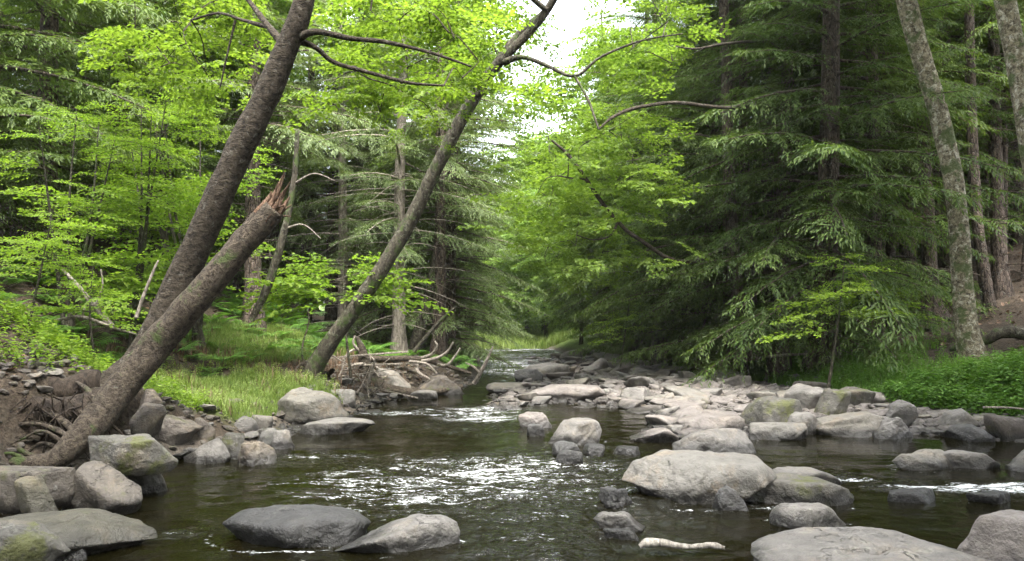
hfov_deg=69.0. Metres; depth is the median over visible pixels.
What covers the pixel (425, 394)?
stone
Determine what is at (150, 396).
rock
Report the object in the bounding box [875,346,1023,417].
undergrowth
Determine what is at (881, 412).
stone
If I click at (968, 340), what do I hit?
birch tree
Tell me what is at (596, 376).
stone
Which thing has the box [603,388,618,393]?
rock
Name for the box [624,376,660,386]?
stone
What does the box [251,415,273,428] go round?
rock
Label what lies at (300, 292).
beech sapling
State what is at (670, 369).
stone
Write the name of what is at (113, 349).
dry grass
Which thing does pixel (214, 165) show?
hemlock tree
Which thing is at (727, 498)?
boulder
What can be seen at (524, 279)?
broadleaf tree
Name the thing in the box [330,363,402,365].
dead branch
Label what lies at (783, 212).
hemlock tree
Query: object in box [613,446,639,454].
stone
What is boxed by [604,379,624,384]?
stone
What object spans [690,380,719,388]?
stone
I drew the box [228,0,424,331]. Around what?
hemlock tree
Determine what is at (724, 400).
stone
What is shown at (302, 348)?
hemlock tree
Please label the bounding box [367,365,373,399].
dead branch
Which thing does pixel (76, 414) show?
broken trunk
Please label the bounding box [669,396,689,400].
stone
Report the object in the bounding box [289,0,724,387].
leaning tree
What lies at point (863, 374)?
undergrowth
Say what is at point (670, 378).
stone
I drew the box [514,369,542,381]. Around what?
rock
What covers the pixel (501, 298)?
broadleaf tree
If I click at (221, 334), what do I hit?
grass
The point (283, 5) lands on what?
broadleaf tree
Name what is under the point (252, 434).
stone
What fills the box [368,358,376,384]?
dead branch
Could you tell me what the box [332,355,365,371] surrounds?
dead branch
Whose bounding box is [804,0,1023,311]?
hemlock tree
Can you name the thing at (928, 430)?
stone
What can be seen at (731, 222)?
hemlock tree
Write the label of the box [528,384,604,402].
rock slab
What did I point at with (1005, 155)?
hemlock tree
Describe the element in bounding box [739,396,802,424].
rock
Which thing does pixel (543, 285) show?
broadleaf tree
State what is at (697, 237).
hemlock tree
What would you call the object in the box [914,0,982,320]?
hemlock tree
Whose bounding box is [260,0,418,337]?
hemlock tree
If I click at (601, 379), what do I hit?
stone
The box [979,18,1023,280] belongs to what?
hemlock tree
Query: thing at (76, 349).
undergrowth
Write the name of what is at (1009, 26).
birch tree
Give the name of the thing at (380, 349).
ferns
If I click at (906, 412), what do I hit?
rock
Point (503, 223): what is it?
hemlock tree
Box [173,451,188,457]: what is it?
stone
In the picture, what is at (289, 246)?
hemlock tree
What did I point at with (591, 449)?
stone
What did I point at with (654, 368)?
stone
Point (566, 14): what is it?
sky
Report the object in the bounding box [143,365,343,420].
grass
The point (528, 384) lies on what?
stone
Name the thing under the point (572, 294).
hemlock tree
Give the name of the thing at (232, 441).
rock
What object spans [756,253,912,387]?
beech sapling
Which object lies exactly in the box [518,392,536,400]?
stone
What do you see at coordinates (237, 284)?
hemlock tree
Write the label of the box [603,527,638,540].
stone
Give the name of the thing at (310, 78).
hemlock tree
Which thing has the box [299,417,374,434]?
rock slab
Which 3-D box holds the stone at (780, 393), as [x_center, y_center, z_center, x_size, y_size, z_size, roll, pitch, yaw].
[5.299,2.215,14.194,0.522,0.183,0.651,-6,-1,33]
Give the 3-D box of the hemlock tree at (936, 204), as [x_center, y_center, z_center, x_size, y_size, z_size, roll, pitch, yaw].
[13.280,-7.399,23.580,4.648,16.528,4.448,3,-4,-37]
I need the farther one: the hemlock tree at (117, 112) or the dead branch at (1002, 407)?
the hemlock tree at (117, 112)
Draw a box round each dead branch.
[54,300,136,334]
[62,268,114,329]
[134,260,158,317]
[304,351,407,361]
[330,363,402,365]
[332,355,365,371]
[338,366,407,376]
[357,365,370,391]
[361,387,417,398]
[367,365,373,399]
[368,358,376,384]
[369,374,388,394]
[768,353,807,357]
[983,406,1023,409]
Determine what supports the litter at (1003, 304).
on the ground at (10, 429)
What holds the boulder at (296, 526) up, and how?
in the stream water
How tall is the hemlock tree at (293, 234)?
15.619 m
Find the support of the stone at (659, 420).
on the gravel at (913, 428)
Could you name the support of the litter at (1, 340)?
on the ground at (10, 429)
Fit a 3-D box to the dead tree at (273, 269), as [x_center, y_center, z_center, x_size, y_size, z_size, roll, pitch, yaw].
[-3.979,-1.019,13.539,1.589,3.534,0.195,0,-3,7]
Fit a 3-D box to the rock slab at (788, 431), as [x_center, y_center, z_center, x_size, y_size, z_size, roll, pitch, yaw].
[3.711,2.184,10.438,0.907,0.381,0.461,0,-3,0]
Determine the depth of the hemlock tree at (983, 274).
18.09 m
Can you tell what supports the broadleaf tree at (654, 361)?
on the ground at (10, 429)
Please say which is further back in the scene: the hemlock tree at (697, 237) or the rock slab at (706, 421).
the hemlock tree at (697, 237)
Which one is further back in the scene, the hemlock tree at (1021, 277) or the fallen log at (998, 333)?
the hemlock tree at (1021, 277)
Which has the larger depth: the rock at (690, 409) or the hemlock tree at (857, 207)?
the hemlock tree at (857, 207)
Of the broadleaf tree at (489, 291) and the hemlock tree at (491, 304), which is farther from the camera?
the broadleaf tree at (489, 291)
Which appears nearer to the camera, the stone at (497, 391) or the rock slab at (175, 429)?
the rock slab at (175, 429)
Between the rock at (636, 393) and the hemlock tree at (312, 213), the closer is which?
the rock at (636, 393)
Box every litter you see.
[0,199,413,408]
[796,239,1023,371]
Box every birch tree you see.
[896,0,988,361]
[993,0,1023,175]
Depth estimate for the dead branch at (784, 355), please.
17.50 m
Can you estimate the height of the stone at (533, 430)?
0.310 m
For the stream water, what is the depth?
7.24 m
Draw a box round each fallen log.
[342,335,462,396]
[948,325,1023,351]
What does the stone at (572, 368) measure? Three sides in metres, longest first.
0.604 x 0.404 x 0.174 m
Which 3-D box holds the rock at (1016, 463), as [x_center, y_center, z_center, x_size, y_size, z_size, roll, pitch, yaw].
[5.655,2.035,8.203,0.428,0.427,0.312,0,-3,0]
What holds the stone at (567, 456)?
in the stream water
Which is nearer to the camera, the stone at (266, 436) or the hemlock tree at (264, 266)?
the stone at (266, 436)
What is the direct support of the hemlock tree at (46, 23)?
on the ground at (10, 429)
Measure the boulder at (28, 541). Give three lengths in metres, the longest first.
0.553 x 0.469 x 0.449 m
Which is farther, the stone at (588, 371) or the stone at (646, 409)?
the stone at (588, 371)
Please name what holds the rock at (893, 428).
on the ground at (10, 429)
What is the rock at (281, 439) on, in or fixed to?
on the ground at (10, 429)
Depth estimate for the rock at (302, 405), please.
11.93 m
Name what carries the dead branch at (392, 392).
on the ground at (10, 429)
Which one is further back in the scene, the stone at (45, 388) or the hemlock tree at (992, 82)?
the hemlock tree at (992, 82)
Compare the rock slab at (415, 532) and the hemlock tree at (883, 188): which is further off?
the hemlock tree at (883, 188)
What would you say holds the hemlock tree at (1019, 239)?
on the ground at (10, 429)
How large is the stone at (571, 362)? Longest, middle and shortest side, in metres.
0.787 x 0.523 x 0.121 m
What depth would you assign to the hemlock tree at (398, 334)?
20.30 m
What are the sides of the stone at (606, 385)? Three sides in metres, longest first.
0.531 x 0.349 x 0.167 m
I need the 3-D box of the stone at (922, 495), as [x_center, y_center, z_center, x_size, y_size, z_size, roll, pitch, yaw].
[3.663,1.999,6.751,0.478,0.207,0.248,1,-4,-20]
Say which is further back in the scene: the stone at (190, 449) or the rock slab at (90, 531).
the stone at (190, 449)
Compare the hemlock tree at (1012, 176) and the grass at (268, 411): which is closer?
the grass at (268, 411)
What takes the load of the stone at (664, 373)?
on the gravel at (913, 428)
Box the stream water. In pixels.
[0,348,1023,560]
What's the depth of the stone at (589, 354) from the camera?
33.27 m
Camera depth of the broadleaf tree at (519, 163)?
32.93 m
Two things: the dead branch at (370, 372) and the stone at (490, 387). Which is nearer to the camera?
the dead branch at (370, 372)
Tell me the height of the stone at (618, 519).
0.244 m
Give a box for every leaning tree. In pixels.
[77,0,566,393]
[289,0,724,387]
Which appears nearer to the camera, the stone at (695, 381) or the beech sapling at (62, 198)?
the beech sapling at (62, 198)
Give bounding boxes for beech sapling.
[0,102,169,345]
[0,206,103,328]
[13,257,147,367]
[43,96,241,349]
[71,49,253,267]
[92,86,285,351]
[231,251,453,389]
[588,294,661,371]
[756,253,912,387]
[832,259,950,357]
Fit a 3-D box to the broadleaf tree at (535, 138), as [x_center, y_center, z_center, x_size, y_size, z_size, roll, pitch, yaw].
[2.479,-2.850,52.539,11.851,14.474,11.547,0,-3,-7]
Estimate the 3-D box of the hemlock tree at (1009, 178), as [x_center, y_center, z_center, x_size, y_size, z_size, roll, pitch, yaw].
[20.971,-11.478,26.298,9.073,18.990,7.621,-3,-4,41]
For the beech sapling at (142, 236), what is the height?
4.645 m
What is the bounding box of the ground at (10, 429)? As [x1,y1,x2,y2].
[0,169,1023,470]
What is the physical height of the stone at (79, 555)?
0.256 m
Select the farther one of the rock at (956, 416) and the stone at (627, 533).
the rock at (956, 416)
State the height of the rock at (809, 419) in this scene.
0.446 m
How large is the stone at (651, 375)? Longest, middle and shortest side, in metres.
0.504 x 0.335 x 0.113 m
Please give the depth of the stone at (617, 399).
14.79 m
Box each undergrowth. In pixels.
[0,282,209,411]
[89,350,339,417]
[692,276,1022,391]
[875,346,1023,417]
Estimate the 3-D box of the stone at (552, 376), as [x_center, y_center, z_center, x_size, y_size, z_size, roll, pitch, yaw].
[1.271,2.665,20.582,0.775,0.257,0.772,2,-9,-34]
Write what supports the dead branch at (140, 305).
on the ground at (10, 429)
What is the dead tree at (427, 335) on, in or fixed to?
on the ground at (10, 429)
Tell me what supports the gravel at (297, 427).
on the ground at (10, 429)
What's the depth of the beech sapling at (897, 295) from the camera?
16.57 m
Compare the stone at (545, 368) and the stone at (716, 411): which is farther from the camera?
the stone at (545, 368)
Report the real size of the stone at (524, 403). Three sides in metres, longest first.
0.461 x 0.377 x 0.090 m
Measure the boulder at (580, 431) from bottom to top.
0.503 m
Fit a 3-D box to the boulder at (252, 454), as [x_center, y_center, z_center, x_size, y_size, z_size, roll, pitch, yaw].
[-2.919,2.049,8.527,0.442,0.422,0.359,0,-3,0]
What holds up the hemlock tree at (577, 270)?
on the ground at (10, 429)
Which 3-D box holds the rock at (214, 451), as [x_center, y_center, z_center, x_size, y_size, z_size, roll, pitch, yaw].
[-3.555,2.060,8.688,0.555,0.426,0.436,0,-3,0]
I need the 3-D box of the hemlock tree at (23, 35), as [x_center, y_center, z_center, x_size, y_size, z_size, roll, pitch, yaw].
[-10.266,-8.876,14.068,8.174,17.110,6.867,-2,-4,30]
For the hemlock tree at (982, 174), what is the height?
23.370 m
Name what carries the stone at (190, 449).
on the ground at (10, 429)
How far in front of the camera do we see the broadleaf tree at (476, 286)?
59.12 m
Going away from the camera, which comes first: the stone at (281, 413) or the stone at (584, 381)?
the stone at (281, 413)
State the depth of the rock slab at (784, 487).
6.63 m
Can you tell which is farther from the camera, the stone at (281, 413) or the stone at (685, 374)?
the stone at (685, 374)
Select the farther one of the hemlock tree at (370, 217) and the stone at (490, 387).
the hemlock tree at (370, 217)
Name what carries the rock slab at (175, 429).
on the ground at (10, 429)
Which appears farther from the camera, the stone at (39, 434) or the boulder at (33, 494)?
the stone at (39, 434)
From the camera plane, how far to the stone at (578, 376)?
19.04 m
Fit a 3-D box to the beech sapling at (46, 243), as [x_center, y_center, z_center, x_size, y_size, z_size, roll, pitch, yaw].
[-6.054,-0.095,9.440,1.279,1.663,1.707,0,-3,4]
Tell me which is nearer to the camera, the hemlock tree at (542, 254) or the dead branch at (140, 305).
the dead branch at (140, 305)
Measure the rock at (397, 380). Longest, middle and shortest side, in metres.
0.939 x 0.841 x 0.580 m
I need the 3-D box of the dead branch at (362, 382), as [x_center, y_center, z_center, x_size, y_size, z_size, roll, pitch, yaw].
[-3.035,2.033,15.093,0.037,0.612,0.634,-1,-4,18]
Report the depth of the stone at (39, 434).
7.57 m
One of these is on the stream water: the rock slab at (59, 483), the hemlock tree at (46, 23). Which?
the rock slab at (59, 483)
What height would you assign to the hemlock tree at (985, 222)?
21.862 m
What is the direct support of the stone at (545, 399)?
on the gravel at (913, 428)
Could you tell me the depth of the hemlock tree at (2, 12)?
19.20 m
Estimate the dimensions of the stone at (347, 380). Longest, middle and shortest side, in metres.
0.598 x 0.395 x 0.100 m
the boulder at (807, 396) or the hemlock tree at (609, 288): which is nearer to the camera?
the boulder at (807, 396)
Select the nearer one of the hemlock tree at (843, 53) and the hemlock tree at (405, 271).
the hemlock tree at (843, 53)
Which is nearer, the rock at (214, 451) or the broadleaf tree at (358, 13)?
the rock at (214, 451)
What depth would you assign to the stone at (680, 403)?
13.34 m
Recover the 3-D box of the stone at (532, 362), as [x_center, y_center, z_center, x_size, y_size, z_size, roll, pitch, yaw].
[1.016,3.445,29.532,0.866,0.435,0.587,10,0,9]
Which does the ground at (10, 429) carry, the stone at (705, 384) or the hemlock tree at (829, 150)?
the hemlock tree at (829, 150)
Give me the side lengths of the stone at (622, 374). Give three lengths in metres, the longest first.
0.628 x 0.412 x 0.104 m
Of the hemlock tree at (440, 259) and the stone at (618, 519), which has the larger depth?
the hemlock tree at (440, 259)
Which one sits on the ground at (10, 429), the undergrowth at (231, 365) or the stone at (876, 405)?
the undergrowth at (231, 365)
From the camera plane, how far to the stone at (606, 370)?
22.01 m
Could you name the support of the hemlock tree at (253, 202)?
on the ground at (10, 429)
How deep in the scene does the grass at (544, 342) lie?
45.92 m
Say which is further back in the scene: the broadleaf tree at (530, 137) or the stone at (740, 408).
the broadleaf tree at (530, 137)
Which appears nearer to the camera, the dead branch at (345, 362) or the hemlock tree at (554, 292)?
the dead branch at (345, 362)
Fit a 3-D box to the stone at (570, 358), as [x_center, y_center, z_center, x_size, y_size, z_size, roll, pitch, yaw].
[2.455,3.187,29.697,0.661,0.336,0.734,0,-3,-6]
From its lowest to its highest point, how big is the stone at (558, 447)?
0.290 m
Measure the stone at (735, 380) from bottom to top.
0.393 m
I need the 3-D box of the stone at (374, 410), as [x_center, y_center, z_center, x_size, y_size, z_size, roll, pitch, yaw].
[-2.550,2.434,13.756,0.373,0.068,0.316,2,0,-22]
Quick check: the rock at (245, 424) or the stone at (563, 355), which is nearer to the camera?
the rock at (245, 424)
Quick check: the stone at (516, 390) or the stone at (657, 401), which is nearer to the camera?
the stone at (657, 401)
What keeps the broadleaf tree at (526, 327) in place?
on the ground at (10, 429)
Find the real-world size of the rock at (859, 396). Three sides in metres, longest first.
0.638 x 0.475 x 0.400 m
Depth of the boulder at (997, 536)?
4.80 m
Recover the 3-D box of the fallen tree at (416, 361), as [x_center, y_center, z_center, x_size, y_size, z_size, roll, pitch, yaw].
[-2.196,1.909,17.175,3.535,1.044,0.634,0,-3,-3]
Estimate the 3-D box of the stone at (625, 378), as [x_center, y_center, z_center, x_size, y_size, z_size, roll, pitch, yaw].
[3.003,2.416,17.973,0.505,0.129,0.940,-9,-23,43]
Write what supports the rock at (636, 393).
on the ground at (10, 429)
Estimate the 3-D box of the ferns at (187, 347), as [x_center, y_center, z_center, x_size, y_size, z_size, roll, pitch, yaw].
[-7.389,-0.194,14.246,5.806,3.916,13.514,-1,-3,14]
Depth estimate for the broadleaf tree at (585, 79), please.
33.56 m
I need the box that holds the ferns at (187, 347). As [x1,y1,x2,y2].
[0,245,378,376]
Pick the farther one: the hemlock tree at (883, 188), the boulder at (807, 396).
the hemlock tree at (883, 188)
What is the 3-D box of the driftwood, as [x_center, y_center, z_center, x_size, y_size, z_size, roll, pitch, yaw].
[1.177,1.833,5.174,0.589,0.071,0.066,0,-3,7]
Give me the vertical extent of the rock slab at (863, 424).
0.518 m
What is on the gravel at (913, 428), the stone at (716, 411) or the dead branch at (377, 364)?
the stone at (716, 411)
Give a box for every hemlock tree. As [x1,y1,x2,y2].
[0,0,151,179]
[0,0,196,265]
[0,0,247,267]
[0,0,287,246]
[12,19,93,192]
[63,3,223,231]
[75,0,298,293]
[120,0,402,333]
[182,59,293,302]
[183,53,368,309]
[184,42,326,300]
[190,146,324,291]
[201,37,350,317]
[216,13,388,328]
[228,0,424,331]
[232,17,369,308]
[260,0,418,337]
[262,72,324,311]
[270,301,332,363]
[283,0,506,355]
[285,2,457,349]
[293,45,348,310]
[321,0,551,373]
[322,48,482,334]
[323,19,415,321]
[341,0,553,358]
[351,0,536,344]
[392,1,519,322]
[405,82,539,365]
[529,0,674,345]
[533,0,702,356]
[535,0,740,365]
[537,0,873,378]
[541,78,605,329]
[554,0,780,369]
[557,72,609,330]
[558,0,946,381]
[599,0,967,361]
[622,0,980,380]
[644,0,1023,387]
[647,0,821,357]
[651,0,819,361]
[666,0,946,189]
[674,0,1023,360]
[716,0,1021,345]
[743,20,920,290]
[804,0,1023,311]
[810,0,1023,301]
[844,0,1023,299]
[852,13,911,254]
[859,6,1011,267]
[877,0,943,327]
[891,12,1023,257]
[893,1,1022,269]
[898,92,1023,246]
[908,2,1014,312]
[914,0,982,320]
[927,0,1023,246]
[927,5,1023,245]
[928,13,1016,253]
[952,13,1023,269]
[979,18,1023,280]
[980,133,1023,199]
[981,22,1023,219]
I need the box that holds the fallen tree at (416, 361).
[346,341,492,384]
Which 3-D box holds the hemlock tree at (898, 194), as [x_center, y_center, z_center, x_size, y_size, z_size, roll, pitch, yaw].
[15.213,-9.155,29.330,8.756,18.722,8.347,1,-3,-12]
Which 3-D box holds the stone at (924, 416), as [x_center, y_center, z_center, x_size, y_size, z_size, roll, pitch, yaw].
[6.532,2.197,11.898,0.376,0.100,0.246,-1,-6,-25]
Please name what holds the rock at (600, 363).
on the gravel at (913, 428)
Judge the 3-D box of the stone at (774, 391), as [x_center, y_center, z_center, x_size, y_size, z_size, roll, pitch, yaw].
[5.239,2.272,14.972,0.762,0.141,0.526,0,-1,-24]
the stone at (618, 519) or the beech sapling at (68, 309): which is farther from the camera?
the beech sapling at (68, 309)
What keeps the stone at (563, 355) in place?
on the gravel at (913, 428)
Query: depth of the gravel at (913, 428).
14.55 m
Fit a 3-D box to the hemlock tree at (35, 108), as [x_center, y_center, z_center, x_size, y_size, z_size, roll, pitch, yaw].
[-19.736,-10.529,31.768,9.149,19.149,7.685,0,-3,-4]
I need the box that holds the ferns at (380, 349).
[226,297,479,369]
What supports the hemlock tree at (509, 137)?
on the ground at (10, 429)
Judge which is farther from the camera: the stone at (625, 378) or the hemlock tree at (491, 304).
the hemlock tree at (491, 304)
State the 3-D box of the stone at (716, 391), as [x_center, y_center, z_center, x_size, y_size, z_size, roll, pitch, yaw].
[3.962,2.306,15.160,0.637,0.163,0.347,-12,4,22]
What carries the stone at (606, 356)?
on the gravel at (913, 428)
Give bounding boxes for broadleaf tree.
[0,0,344,260]
[217,0,504,339]
[317,0,565,343]
[414,182,502,330]
[460,180,524,331]
[461,219,532,333]
[465,181,557,331]
[473,126,593,331]
[491,187,591,338]
[499,132,571,296]
[514,220,627,344]
[520,31,676,336]
[522,0,710,363]
[548,34,722,365]
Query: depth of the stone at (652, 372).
20.76 m
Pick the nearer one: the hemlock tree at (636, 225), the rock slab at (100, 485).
the rock slab at (100, 485)
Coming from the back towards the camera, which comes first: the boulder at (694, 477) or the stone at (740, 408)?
the stone at (740, 408)
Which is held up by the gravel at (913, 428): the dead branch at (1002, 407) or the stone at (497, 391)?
the dead branch at (1002, 407)
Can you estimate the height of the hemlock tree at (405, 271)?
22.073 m
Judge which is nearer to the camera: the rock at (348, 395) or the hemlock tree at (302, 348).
the rock at (348, 395)
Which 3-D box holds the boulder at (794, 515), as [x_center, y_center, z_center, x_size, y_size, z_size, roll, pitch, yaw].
[2.373,1.936,5.950,0.605,0.302,0.343,0,-3,0]
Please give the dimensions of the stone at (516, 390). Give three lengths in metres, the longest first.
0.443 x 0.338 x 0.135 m
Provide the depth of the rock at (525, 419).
11.54 m
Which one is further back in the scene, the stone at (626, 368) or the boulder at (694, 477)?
the stone at (626, 368)
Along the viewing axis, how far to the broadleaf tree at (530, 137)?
68.82 m
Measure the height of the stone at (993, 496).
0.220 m
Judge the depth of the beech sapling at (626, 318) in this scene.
20.92 m
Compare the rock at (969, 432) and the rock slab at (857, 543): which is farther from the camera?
the rock at (969, 432)
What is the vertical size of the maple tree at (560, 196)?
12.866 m
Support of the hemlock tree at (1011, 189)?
on the ground at (10, 429)
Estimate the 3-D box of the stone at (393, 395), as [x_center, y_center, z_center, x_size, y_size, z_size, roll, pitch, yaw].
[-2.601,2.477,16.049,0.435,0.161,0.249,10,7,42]
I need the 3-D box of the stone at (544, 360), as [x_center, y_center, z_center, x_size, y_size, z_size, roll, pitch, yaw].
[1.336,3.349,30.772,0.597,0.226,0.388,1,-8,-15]
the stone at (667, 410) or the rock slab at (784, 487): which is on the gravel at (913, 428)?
the stone at (667, 410)
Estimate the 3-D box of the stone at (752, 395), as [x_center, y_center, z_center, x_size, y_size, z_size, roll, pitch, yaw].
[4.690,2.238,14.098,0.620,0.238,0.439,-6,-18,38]
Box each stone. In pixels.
[26,373,42,378]
[33,429,45,435]
[36,386,53,391]
[38,367,63,375]
[56,549,86,560]
[123,429,131,434]
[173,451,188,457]
[185,447,196,453]
[196,404,216,410]
[244,431,259,437]
[257,428,276,443]
[275,411,284,417]
[336,378,351,383]
[365,409,382,411]
[366,398,381,403]
[376,393,389,396]
[388,393,397,398]
[407,390,437,398]
[486,382,529,391]
[493,389,507,394]
[512,388,526,392]
[517,401,529,405]
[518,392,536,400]
[519,382,547,387]
[524,362,569,377]
[527,424,544,436]
[528,360,540,363]
[531,396,551,404]
[538,359,550,361]
[545,372,574,379]
[552,441,579,455]
[556,449,583,463]
[558,350,582,359]
[560,376,573,379]
[563,360,576,364]
[565,356,581,361]
[566,378,590,384]
[569,366,576,371]
[574,374,590,378]
[580,360,593,365]
[581,369,596,374]
[582,349,600,355]
[583,443,604,455]
[589,375,602,378]
[593,352,620,361]
[593,511,644,532]
[597,378,615,381]
[598,382,617,384]
[598,383,616,388]
[599,368,613,371]
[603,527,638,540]
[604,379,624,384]
[606,392,620,395]
[608,397,624,402]
[609,363,633,372]
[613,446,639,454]
[616,371,628,376]
[617,398,642,408]
[621,375,637,380]
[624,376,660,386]
[626,405,663,413]
[629,367,650,373]
[644,392,673,401]
[645,369,655,373]
[645,415,677,424]
[646,373,656,376]
[648,367,658,370]
[649,398,678,404]
[654,371,669,375]
[654,376,677,380]
[654,406,679,414]
[657,366,691,375]
[660,377,683,381]
[663,400,701,408]
[665,386,709,400]
[667,425,682,429]
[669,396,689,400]
[678,371,696,378]
[690,376,705,383]
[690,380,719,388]
[700,388,721,395]
[702,409,737,414]
[709,368,743,379]
[710,396,733,405]
[721,375,751,387]
[724,390,738,397]
[733,403,748,412]
[745,392,774,399]
[760,389,779,393]
[776,390,786,396]
[792,381,830,387]
[859,408,888,415]
[871,403,888,407]
[873,392,893,402]
[887,487,934,503]
[917,414,930,418]
[920,427,943,433]
[966,490,1010,503]
[973,413,995,419]
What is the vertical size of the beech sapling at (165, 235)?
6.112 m
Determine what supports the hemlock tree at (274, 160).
on the ground at (10, 429)
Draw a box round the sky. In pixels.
[12,0,714,308]
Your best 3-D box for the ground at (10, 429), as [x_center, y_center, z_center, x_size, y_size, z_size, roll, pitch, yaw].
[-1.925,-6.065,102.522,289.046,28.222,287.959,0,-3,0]
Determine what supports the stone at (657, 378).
on the ground at (10, 429)
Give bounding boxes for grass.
[21,309,420,414]
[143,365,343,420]
[187,317,357,363]
[387,316,607,348]
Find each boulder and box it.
[0,519,69,560]
[14,475,58,513]
[125,474,167,492]
[222,504,370,547]
[237,441,276,466]
[548,417,601,444]
[622,449,776,504]
[672,428,755,452]
[712,485,748,510]
[769,502,845,528]
[783,383,823,409]
[957,509,1023,560]
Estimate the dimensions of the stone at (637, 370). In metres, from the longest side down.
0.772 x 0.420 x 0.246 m
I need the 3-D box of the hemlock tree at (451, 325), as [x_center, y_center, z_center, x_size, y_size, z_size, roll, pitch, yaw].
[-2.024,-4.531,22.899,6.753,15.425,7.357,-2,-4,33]
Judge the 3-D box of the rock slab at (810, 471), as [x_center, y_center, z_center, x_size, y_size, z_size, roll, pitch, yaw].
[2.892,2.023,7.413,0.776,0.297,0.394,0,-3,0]
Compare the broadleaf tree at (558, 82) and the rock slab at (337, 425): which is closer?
the rock slab at (337, 425)
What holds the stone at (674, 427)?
on the gravel at (913, 428)
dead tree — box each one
[248,129,334,321]
[408,170,445,355]
[412,306,456,352]
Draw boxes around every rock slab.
[0,465,75,513]
[0,508,157,560]
[61,460,142,514]
[88,434,178,475]
[153,414,202,445]
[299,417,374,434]
[335,513,459,552]
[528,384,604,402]
[630,428,678,442]
[673,413,744,429]
[746,472,853,505]
[749,422,807,440]
[751,526,991,560]
[772,466,841,484]
[815,411,883,437]
[983,414,1023,440]
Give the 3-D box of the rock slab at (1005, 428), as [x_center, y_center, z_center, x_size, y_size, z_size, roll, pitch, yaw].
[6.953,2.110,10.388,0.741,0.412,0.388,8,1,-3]
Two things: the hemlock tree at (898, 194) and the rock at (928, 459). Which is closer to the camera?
the rock at (928, 459)
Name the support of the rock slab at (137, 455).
on the boulder at (151, 483)
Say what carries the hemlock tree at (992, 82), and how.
on the ground at (10, 429)
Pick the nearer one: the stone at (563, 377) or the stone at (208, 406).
the stone at (208, 406)
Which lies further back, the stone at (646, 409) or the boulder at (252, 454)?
the stone at (646, 409)
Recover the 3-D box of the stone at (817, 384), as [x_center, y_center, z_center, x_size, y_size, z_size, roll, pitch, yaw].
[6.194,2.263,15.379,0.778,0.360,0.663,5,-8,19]
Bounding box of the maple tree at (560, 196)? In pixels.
[456,0,774,365]
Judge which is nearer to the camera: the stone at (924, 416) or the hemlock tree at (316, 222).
the stone at (924, 416)
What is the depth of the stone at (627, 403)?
14.18 m
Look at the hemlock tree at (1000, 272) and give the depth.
19.90 m
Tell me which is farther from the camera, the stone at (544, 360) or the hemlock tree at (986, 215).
the stone at (544, 360)
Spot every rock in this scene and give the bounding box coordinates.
[129,402,166,434]
[139,389,162,407]
[184,438,230,463]
[194,417,215,440]
[221,432,244,458]
[234,416,258,431]
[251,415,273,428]
[270,429,294,448]
[277,387,349,424]
[329,389,355,408]
[376,368,410,387]
[418,375,463,394]
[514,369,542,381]
[518,412,551,427]
[583,358,607,370]
[598,486,632,508]
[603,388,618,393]
[620,387,650,404]
[670,404,702,416]
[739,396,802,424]
[788,411,816,434]
[814,388,850,414]
[840,386,875,405]
[872,416,912,438]
[886,400,918,426]
[892,449,952,470]
[938,408,979,426]
[942,424,994,441]
[943,450,999,468]
[1005,449,1023,471]
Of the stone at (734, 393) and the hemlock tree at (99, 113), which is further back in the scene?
the hemlock tree at (99, 113)
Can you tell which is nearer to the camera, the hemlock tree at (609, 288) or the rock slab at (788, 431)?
the rock slab at (788, 431)
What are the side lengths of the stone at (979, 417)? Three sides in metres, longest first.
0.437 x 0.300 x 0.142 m
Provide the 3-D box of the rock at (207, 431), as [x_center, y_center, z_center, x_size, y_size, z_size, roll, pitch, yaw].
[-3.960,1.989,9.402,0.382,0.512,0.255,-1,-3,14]
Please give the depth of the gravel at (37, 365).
9.89 m
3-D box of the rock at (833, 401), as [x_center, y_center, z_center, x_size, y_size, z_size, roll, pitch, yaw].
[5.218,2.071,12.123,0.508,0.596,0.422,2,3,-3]
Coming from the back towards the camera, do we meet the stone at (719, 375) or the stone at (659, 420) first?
the stone at (719, 375)
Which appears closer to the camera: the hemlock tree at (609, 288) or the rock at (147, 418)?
the rock at (147, 418)
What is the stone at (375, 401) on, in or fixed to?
on the ground at (10, 429)
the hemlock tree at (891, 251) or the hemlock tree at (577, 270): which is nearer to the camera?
the hemlock tree at (891, 251)
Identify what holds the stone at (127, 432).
on the ground at (10, 429)
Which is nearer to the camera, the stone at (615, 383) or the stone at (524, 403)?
the stone at (524, 403)
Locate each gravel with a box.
[0,349,478,466]
[289,398,980,432]
[488,348,1023,442]
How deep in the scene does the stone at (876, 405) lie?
12.79 m
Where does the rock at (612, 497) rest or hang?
in the stream water
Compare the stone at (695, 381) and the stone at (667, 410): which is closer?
the stone at (667, 410)
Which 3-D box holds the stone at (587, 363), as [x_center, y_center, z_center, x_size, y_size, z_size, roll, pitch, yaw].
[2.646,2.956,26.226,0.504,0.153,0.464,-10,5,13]
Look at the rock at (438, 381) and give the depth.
16.95 m
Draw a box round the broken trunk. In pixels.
[4,172,291,466]
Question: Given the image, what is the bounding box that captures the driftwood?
[638,538,724,549]
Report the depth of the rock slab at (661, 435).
10.05 m
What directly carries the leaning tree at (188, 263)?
on the ground at (10, 429)
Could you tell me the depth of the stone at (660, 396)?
14.51 m
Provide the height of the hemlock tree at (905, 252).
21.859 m
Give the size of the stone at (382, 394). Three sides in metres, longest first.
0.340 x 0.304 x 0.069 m
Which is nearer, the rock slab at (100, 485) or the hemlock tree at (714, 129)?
the rock slab at (100, 485)
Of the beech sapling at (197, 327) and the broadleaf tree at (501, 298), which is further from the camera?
the broadleaf tree at (501, 298)
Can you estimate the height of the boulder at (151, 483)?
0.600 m

